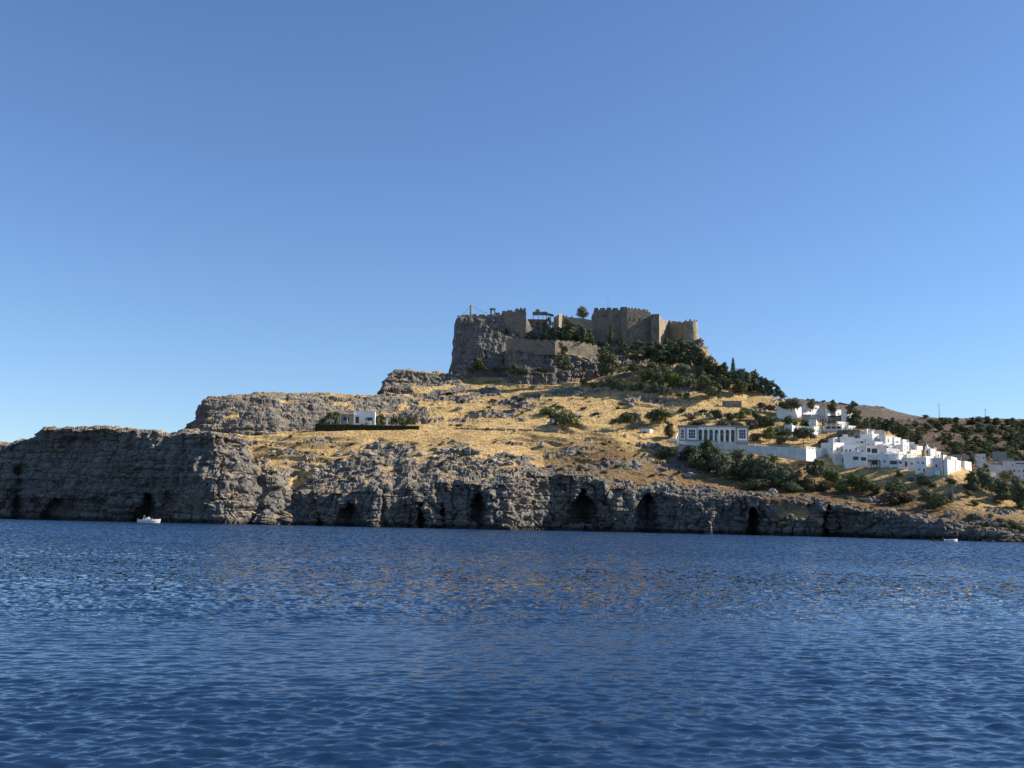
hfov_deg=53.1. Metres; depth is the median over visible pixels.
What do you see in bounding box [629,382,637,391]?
olive tree
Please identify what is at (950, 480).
shrub
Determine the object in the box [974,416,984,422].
olive tree
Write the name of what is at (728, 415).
grey shrub
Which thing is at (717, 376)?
pine tree
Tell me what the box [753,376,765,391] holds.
pine tree
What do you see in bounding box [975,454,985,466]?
house
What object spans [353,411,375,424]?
bungalow
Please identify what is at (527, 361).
bluff
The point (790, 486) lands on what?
shrub
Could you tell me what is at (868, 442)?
house
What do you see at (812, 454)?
terrace wall
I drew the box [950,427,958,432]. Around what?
pine tree
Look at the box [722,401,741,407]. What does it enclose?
house
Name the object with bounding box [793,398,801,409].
olive tree
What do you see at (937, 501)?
shrub
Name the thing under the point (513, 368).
umbrella pine
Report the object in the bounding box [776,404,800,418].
house
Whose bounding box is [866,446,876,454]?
house
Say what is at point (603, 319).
fortress keep
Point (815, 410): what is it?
house
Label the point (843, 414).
house
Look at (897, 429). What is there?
pine tree
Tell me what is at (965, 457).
house
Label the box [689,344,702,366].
pine tree
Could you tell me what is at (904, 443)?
house
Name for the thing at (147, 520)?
motorboat
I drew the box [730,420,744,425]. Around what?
shrub
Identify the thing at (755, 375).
pine tree
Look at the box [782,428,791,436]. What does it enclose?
shrub
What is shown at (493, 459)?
boulder
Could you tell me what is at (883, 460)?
house
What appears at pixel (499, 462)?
boulder
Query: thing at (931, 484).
grey shrub
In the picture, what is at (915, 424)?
olive tree
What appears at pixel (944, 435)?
pine tree
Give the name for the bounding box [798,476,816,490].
grey shrub
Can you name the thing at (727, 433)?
mansion
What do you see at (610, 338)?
cypress tree
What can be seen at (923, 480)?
shrub
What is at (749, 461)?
olive tree
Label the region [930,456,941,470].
house
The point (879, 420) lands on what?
pine tree
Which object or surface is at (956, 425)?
pine tree
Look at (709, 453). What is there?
pine tree
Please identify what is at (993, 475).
house
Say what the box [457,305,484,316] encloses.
crane
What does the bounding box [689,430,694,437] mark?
window
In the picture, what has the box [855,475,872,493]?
leafy tree
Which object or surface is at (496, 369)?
shrub
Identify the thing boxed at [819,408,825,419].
house
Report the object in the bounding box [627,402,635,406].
boulder
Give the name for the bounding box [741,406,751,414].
shrub
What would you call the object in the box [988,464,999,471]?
house
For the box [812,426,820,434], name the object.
house
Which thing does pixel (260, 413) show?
mesa
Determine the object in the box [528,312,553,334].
stoa
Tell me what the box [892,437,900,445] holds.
house
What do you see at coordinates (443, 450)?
boulder
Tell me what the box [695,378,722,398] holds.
umbrella pine
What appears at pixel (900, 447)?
house
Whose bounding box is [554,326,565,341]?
pine tree
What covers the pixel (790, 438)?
stone wall
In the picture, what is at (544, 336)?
shrub
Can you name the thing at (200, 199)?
sky
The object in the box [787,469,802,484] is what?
olive tree
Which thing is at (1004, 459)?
house
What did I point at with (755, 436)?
grey shrub
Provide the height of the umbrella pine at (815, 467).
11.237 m
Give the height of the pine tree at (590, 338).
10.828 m
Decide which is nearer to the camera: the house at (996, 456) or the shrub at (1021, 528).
the shrub at (1021, 528)
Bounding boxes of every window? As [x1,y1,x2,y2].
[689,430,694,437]
[739,430,745,438]
[824,426,840,428]
[871,448,876,452]
[889,460,896,464]
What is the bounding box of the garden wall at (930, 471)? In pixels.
[926,467,939,475]
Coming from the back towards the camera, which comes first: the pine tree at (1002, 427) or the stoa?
the pine tree at (1002, 427)
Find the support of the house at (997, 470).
on the wooded hill at (933, 434)
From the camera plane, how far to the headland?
356.99 m
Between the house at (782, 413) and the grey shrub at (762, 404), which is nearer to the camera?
the house at (782, 413)
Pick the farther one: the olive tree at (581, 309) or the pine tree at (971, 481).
the olive tree at (581, 309)
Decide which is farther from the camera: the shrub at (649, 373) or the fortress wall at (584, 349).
the fortress wall at (584, 349)
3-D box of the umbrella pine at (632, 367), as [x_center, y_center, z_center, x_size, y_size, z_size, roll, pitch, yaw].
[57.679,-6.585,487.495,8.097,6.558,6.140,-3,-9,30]
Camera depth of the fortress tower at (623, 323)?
526.98 m
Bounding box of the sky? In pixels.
[0,0,1023,442]
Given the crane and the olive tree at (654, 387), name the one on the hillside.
the olive tree at (654, 387)
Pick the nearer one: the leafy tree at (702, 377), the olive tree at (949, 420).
the leafy tree at (702, 377)
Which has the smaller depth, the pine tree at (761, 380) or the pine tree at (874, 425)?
the pine tree at (874, 425)
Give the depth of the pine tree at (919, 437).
408.64 m
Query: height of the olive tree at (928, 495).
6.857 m
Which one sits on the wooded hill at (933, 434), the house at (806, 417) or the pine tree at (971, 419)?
the pine tree at (971, 419)
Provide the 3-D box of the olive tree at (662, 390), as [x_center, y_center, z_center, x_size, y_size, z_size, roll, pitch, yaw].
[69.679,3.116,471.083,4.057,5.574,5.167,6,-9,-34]
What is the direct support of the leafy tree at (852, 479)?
on the hillside
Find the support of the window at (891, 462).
in the house at (892, 459)
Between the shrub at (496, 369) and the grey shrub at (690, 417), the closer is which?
the grey shrub at (690, 417)
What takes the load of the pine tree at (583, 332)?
on the hillside
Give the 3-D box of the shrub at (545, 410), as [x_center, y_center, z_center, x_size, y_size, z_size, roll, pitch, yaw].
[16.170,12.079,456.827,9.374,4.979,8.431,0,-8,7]
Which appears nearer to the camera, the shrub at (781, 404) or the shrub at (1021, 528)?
the shrub at (1021, 528)
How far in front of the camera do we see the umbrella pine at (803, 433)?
398.99 m
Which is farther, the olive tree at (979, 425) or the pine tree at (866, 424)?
the olive tree at (979, 425)
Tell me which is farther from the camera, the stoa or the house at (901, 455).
the stoa
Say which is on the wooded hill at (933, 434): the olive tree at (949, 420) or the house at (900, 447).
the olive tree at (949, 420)
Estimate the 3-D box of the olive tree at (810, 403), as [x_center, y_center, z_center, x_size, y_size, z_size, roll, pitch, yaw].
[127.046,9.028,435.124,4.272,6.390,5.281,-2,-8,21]
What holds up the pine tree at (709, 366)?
on the hillside
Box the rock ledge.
[377,368,470,397]
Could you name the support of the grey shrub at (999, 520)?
on the hillside
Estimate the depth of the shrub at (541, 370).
499.30 m
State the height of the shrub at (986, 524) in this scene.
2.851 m
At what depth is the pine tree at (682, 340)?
505.87 m
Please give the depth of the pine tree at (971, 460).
399.42 m
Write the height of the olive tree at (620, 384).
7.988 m
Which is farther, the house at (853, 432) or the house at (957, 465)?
the house at (853, 432)
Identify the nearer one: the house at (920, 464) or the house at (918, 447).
the house at (920, 464)
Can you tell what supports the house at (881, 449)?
on the hillside
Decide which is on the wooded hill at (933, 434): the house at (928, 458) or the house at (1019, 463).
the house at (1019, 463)
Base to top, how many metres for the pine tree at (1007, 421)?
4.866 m
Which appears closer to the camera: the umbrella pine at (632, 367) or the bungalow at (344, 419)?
the bungalow at (344, 419)
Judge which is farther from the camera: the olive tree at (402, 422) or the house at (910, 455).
the olive tree at (402, 422)
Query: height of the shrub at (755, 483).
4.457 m
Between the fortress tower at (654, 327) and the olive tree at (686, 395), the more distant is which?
the fortress tower at (654, 327)
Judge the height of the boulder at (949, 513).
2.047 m
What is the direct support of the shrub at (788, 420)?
on the hillside
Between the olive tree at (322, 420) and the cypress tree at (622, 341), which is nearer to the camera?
the olive tree at (322, 420)
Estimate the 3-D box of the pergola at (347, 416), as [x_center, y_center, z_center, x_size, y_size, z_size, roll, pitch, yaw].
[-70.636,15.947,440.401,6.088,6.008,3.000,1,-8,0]
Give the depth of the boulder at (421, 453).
386.68 m
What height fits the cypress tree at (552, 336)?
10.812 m
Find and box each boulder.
[300,466,310,470]
[364,451,376,455]
[417,451,426,455]
[440,448,448,452]
[488,457,496,462]
[494,460,503,464]
[506,460,513,464]
[537,442,545,447]
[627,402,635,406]
[632,462,642,466]
[647,443,655,447]
[685,472,696,476]
[767,488,777,493]
[864,497,872,501]
[943,511,956,515]
[988,493,996,500]
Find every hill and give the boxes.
[777,398,925,421]
[883,417,1023,486]
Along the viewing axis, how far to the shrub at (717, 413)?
442.22 m
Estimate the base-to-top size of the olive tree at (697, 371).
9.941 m
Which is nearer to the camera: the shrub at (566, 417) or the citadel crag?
the shrub at (566, 417)
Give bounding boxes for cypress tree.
[550,324,554,340]
[608,324,613,344]
[620,333,624,348]
[730,357,735,372]
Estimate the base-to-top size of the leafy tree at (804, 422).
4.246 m
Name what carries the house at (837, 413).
on the hillside
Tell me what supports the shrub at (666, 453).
on the hillside
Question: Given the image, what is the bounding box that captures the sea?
[0,518,1023,767]
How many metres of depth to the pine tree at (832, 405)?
435.68 m
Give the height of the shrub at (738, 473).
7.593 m
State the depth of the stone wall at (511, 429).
431.83 m
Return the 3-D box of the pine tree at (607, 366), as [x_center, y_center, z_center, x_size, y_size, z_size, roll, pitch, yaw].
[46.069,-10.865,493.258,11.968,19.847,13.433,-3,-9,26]
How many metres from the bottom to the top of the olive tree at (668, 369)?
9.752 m
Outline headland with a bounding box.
[0,425,261,523]
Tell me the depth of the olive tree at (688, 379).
476.78 m
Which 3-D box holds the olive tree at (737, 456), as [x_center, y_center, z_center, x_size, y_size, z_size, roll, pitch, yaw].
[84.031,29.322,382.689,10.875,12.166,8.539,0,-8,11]
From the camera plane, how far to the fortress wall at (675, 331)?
534.71 m
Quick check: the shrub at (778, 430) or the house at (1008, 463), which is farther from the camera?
the house at (1008, 463)
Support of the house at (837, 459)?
on the hillside
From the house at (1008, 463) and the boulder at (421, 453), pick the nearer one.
the boulder at (421, 453)
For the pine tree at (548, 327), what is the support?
on the hillside
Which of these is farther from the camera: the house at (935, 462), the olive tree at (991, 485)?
the house at (935, 462)
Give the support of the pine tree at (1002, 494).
on the hillside
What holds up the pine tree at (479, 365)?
on the hillside
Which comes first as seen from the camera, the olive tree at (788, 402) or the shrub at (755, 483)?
the shrub at (755, 483)
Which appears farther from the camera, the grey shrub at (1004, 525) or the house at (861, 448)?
the house at (861, 448)
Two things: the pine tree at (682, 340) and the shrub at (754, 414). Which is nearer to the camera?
the shrub at (754, 414)
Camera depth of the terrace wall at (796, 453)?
387.48 m
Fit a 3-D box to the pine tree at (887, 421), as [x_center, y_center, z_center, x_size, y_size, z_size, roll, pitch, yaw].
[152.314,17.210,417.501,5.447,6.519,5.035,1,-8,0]
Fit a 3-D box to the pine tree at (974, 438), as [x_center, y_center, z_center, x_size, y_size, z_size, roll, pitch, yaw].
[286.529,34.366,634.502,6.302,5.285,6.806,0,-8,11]
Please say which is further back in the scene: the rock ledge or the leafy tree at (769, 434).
the rock ledge
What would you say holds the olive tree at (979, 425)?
on the wooded hill at (933, 434)
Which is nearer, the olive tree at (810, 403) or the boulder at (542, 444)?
the boulder at (542, 444)
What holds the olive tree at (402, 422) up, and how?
on the hillside
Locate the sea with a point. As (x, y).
(136, 644)
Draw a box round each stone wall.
[455,427,566,433]
[573,387,673,400]
[682,409,712,415]
[745,407,774,414]
[756,433,799,440]
[837,430,847,434]
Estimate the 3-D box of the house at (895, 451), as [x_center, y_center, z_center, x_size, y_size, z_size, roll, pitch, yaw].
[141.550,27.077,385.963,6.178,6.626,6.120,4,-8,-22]
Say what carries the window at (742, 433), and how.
in the mansion
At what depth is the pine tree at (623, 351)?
504.25 m
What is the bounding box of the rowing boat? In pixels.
[941,537,957,541]
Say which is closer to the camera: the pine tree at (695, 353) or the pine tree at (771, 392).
the pine tree at (771, 392)
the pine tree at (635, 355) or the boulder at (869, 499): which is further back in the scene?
the pine tree at (635, 355)
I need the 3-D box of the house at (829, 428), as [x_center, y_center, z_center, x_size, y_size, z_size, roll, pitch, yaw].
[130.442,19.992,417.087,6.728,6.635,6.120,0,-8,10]
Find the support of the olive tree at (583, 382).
on the hillside
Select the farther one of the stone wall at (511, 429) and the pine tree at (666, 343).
the pine tree at (666, 343)
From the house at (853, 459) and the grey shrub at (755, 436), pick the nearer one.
the house at (853, 459)
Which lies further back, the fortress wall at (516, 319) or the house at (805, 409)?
the fortress wall at (516, 319)
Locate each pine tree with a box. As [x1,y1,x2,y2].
[375,414,385,423]
[470,355,488,373]
[543,317,554,333]
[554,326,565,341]
[555,342,571,375]
[559,319,575,341]
[574,325,589,342]
[578,362,586,377]
[584,329,594,344]
[596,343,618,380]
[617,344,629,360]
[628,340,645,363]
[642,341,654,358]
[649,341,667,362]
[662,337,671,354]
[663,421,674,437]
[665,341,679,365]
[674,341,695,365]
[676,338,684,353]
[678,446,693,458]
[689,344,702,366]
[697,351,706,367]
[697,439,720,461]
[701,446,720,472]
[703,356,717,376]
[711,363,725,380]
[719,362,727,376]
[724,370,733,386]
[729,370,740,381]
[731,368,752,395]
[745,369,758,391]
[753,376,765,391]
[761,377,770,393]
[766,380,776,395]
[773,385,781,396]
[779,391,787,397]
[827,399,837,414]
[844,400,862,425]
[861,417,871,428]
[869,417,880,429]
[876,417,888,429]
[881,419,889,433]
[887,417,897,435]
[893,422,902,436]
[897,425,910,439]
[908,431,916,441]
[912,434,923,443]
[935,423,943,430]
[940,432,947,438]
[940,439,948,444]
[950,423,961,429]
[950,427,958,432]
[950,447,962,454]
[951,417,959,422]
[962,434,970,439]
[962,470,978,491]
[966,417,976,424]
[967,455,976,465]
[970,435,979,441]
[982,416,991,423]
[982,463,989,472]
[985,427,998,434]
[991,436,1002,443]
[992,480,1012,501]
[998,423,1005,430]
[1003,419,1010,424]
[1009,423,1019,429]
[1010,484,1023,509]
[1011,451,1022,457]
[1012,444,1019,449]
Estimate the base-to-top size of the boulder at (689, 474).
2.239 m
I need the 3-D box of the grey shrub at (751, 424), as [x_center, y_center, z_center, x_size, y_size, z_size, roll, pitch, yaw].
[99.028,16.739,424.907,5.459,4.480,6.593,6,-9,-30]
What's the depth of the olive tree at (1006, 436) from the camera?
647.80 m
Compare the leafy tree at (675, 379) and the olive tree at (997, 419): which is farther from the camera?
the olive tree at (997, 419)
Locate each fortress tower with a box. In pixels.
[620,307,626,345]
[650,314,658,347]
[684,319,698,342]
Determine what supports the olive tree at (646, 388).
on the hillside
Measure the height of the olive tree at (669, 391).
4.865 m
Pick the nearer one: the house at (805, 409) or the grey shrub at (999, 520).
the grey shrub at (999, 520)
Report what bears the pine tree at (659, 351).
on the hillside
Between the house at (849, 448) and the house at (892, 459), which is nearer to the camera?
the house at (892, 459)
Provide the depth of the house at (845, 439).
394.48 m
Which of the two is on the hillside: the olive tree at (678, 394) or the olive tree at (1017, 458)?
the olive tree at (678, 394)
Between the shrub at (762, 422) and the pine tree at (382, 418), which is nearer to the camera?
the shrub at (762, 422)
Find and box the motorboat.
[137,515,160,522]
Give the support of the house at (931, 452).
on the hillside
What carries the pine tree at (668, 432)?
on the hillside
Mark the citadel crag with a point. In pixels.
(486, 337)
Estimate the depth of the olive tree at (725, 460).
376.77 m
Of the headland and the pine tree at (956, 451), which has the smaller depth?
the headland
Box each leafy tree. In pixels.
[639,369,646,382]
[666,372,685,387]
[695,374,709,388]
[732,410,746,420]
[761,426,776,441]
[799,419,808,425]
[821,467,840,484]
[832,478,851,491]
[846,472,861,489]
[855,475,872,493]
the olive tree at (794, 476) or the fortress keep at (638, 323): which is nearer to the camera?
the olive tree at (794, 476)
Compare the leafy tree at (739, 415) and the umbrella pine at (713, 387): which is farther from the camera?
the umbrella pine at (713, 387)
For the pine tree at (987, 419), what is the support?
on the wooded hill at (933, 434)
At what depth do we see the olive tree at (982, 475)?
342.09 m
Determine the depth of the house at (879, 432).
412.25 m
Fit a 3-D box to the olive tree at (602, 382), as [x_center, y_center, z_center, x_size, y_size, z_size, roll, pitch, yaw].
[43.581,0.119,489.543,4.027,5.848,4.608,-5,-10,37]
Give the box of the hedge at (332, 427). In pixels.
[315,424,418,430]
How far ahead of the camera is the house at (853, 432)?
403.21 m
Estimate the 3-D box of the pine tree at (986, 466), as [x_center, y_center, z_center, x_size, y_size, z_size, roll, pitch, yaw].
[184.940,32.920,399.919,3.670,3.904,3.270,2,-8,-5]
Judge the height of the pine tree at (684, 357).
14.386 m
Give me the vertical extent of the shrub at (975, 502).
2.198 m
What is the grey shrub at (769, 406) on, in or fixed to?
on the hillside
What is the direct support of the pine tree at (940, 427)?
on the wooded hill at (933, 434)
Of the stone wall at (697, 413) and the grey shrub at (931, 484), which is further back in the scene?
the stone wall at (697, 413)
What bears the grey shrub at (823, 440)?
on the hillside
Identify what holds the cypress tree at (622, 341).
on the hillside
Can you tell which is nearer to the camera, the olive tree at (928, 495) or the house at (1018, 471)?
the olive tree at (928, 495)
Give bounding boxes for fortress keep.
[591,308,620,346]
[627,308,650,349]
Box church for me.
[917,440,924,449]
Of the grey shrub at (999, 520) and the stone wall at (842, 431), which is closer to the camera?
the grey shrub at (999, 520)
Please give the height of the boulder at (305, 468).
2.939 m
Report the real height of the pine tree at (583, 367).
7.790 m
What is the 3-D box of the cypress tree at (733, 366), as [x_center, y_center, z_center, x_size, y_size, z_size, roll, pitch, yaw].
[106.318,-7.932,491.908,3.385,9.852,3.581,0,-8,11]
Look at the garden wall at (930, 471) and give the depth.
355.45 m
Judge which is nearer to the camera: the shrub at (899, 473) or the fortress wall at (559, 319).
the shrub at (899, 473)
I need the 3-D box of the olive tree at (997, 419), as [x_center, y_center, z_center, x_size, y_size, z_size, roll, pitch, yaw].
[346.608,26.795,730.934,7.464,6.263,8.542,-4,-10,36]
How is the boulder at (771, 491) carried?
on the hillside
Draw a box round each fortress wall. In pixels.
[471,308,525,338]
[506,338,554,354]
[554,314,592,343]
[555,340,600,358]
[659,316,667,345]
[668,320,684,342]
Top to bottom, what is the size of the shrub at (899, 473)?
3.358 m
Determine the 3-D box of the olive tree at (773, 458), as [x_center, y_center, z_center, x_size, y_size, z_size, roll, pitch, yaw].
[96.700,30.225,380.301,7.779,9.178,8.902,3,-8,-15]
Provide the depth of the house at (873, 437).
395.72 m
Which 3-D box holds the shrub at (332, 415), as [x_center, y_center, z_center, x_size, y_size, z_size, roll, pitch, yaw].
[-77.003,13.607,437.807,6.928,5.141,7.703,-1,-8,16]
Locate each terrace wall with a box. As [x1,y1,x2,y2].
[667,438,805,460]
[806,446,825,460]
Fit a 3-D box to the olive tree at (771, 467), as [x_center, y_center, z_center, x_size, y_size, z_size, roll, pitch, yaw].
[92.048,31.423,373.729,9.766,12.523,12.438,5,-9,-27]
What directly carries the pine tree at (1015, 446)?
on the wooded hill at (933, 434)
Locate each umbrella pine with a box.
[507,363,519,381]
[610,412,642,431]
[625,363,639,376]
[643,408,674,425]
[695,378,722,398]
[790,427,816,445]
[803,459,824,482]
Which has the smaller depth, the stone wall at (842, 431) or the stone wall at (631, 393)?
the stone wall at (842, 431)
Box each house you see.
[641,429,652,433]
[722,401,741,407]
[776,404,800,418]
[784,423,795,431]
[801,404,811,419]
[802,414,810,421]
[809,419,817,428]
[812,405,818,418]
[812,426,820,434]
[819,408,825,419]
[821,442,843,454]
[823,425,840,431]
[825,408,833,420]
[828,438,833,457]
[831,454,842,464]
[834,410,840,420]
[836,421,850,429]
[839,434,854,444]
[841,411,851,421]
[842,445,859,451]
[842,450,866,468]
[846,425,855,429]
[848,429,858,437]
[854,438,863,445]
[856,446,864,451]
[860,433,878,445]
[864,440,871,445]
[865,429,873,433]
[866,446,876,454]
[867,454,879,467]
[875,429,883,434]
[877,445,886,457]
[878,435,884,443]
[879,454,887,467]
[885,436,893,443]
[886,450,897,467]
[887,448,899,453]
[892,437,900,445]
[895,445,902,451]
[897,452,906,459]
[897,459,901,468]
[900,439,908,451]
[901,458,907,469]
[905,454,916,457]
[908,450,921,454]
[908,458,914,471]
[909,442,917,449]
[914,457,925,473]
[915,446,922,449]
[921,450,927,456]
[923,456,931,464]
[927,449,934,457]
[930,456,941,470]
[941,459,954,474]
[945,456,956,459]
[952,454,959,460]
[954,460,960,470]
[961,455,974,462]
[961,461,971,470]
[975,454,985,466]
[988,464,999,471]
[990,467,1003,477]
[990,472,995,480]
[992,452,1006,460]
[998,458,1013,464]
[1002,461,1014,471]
[1007,466,1023,482]
[1015,461,1023,465]
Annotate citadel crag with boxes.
[448,316,551,378]
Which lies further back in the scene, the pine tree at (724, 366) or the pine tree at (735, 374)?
the pine tree at (724, 366)
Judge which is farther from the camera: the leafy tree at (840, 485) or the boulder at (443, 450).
the boulder at (443, 450)
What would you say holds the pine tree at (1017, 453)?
on the wooded hill at (933, 434)
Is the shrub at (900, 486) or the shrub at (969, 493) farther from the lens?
the shrub at (900, 486)
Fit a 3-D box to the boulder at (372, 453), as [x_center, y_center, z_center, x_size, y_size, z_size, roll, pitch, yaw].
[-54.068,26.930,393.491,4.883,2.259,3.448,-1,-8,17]
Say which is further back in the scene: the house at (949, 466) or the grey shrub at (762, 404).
the grey shrub at (762, 404)
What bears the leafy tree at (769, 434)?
on the hillside
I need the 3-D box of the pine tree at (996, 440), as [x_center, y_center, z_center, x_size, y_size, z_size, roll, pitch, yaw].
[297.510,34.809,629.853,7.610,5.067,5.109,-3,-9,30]
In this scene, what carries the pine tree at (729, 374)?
on the hillside
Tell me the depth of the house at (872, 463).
373.45 m
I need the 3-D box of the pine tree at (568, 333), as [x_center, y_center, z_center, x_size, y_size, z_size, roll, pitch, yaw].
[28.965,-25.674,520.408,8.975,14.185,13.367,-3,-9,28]
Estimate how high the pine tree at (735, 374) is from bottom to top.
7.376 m
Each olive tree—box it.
[317,418,326,423]
[397,415,405,425]
[412,414,417,424]
[576,306,588,318]
[579,378,587,385]
[589,382,596,387]
[599,378,605,387]
[606,377,613,387]
[616,377,626,390]
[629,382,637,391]
[638,381,642,389]
[642,383,650,392]
[646,361,661,371]
[648,371,666,385]
[650,382,659,392]
[659,385,666,394]
[661,363,674,378]
[666,387,673,395]
[674,390,682,398]
[675,363,691,375]
[681,373,697,387]
[682,393,689,398]
[691,365,706,378]
[708,452,733,476]
[728,447,746,469]
[742,453,765,479]
[754,453,777,482]
[763,453,781,469]
[772,462,791,482]
[784,397,796,411]
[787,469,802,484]
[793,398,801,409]
[806,398,815,409]
[911,421,920,427]
[914,488,938,504]
[945,417,952,423]
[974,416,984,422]
[975,422,984,427]
[975,466,990,488]
[976,427,985,433]
[984,477,1004,493]
[993,417,1002,424]
[998,470,1013,483]
[1001,432,1009,439]
[1008,454,1020,460]
[1008,475,1023,494]
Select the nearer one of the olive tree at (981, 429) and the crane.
the crane
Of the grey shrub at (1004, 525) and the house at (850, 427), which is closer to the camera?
the grey shrub at (1004, 525)
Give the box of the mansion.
[678,425,748,455]
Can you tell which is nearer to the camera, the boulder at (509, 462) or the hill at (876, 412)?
the boulder at (509, 462)
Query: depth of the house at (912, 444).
397.03 m
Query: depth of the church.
405.74 m
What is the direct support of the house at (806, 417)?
on the hillside
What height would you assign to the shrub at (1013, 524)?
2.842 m
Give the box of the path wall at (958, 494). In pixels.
[953,488,977,497]
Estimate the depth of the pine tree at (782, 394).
473.91 m
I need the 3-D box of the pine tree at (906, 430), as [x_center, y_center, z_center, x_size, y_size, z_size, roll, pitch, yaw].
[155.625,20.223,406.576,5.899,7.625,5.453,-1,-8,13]
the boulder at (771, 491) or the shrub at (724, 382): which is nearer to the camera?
the boulder at (771, 491)
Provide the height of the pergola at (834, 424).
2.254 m
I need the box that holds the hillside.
[224,337,1023,542]
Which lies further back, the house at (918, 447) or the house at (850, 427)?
the house at (850, 427)
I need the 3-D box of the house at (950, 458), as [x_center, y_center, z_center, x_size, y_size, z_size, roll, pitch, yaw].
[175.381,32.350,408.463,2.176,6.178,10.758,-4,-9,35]
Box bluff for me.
[503,350,612,384]
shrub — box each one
[324,411,339,419]
[492,366,499,372]
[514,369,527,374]
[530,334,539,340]
[532,368,550,372]
[538,406,558,414]
[539,332,549,340]
[553,408,582,428]
[642,367,656,381]
[654,446,675,458]
[685,415,695,419]
[686,446,706,470]
[687,419,709,424]
[711,409,723,418]
[714,420,728,424]
[716,376,729,390]
[724,463,751,480]
[725,412,734,419]
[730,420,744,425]
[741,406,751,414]
[744,478,767,489]
[745,419,756,428]
[748,411,759,419]
[748,433,760,440]
[756,402,766,406]
[757,415,768,426]
[757,415,778,425]
[764,471,789,486]
[765,404,775,409]
[774,427,780,434]
[775,401,787,408]
[775,436,786,444]
[780,481,803,492]
[781,415,797,425]
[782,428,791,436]
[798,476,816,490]
[815,479,834,491]
[817,439,827,443]
[867,482,882,493]
[883,478,909,493]
[883,490,916,504]
[894,470,903,476]
[916,474,930,485]
[925,494,953,509]
[927,483,936,486]
[945,477,957,483]
[963,491,972,496]
[968,499,979,505]
[982,520,991,526]
[995,518,1005,522]
[998,522,1008,527]
[1007,520,1018,528]
[1018,525,1023,531]
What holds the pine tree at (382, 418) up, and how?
on the hillside
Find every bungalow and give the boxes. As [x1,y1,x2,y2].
[339,413,353,423]
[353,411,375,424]
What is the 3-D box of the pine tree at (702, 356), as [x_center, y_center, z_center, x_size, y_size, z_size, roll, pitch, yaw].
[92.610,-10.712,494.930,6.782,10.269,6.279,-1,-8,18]
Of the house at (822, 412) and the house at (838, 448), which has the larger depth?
the house at (822, 412)
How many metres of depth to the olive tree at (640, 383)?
479.77 m
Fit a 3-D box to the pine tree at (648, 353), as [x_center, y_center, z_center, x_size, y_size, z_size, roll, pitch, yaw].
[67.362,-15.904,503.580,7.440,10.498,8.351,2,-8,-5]
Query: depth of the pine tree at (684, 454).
393.05 m
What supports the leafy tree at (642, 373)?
on the hillside
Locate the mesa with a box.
[185,391,398,435]
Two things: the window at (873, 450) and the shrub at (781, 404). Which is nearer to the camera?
the window at (873, 450)
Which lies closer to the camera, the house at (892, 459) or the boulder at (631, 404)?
the house at (892, 459)
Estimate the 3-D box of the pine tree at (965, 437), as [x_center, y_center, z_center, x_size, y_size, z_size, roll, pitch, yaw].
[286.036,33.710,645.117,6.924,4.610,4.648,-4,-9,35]
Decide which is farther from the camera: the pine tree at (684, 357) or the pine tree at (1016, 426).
the pine tree at (1016, 426)
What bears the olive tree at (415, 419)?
on the hillside
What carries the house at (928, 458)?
on the hillside
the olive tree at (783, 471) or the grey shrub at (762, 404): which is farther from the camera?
the grey shrub at (762, 404)
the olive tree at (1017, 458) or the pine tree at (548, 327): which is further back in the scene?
the olive tree at (1017, 458)
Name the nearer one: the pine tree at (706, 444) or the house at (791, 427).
the pine tree at (706, 444)
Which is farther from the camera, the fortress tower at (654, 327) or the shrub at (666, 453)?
the fortress tower at (654, 327)
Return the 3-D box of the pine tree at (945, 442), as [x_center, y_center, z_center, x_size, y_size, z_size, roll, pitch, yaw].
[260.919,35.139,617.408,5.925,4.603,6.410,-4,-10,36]
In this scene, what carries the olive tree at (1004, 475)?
on the hillside
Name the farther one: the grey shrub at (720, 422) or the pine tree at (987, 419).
the pine tree at (987, 419)
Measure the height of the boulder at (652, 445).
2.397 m
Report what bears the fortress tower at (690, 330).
on the hillside
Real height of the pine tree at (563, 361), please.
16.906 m
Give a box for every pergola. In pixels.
[340,414,354,423]
[823,424,841,429]

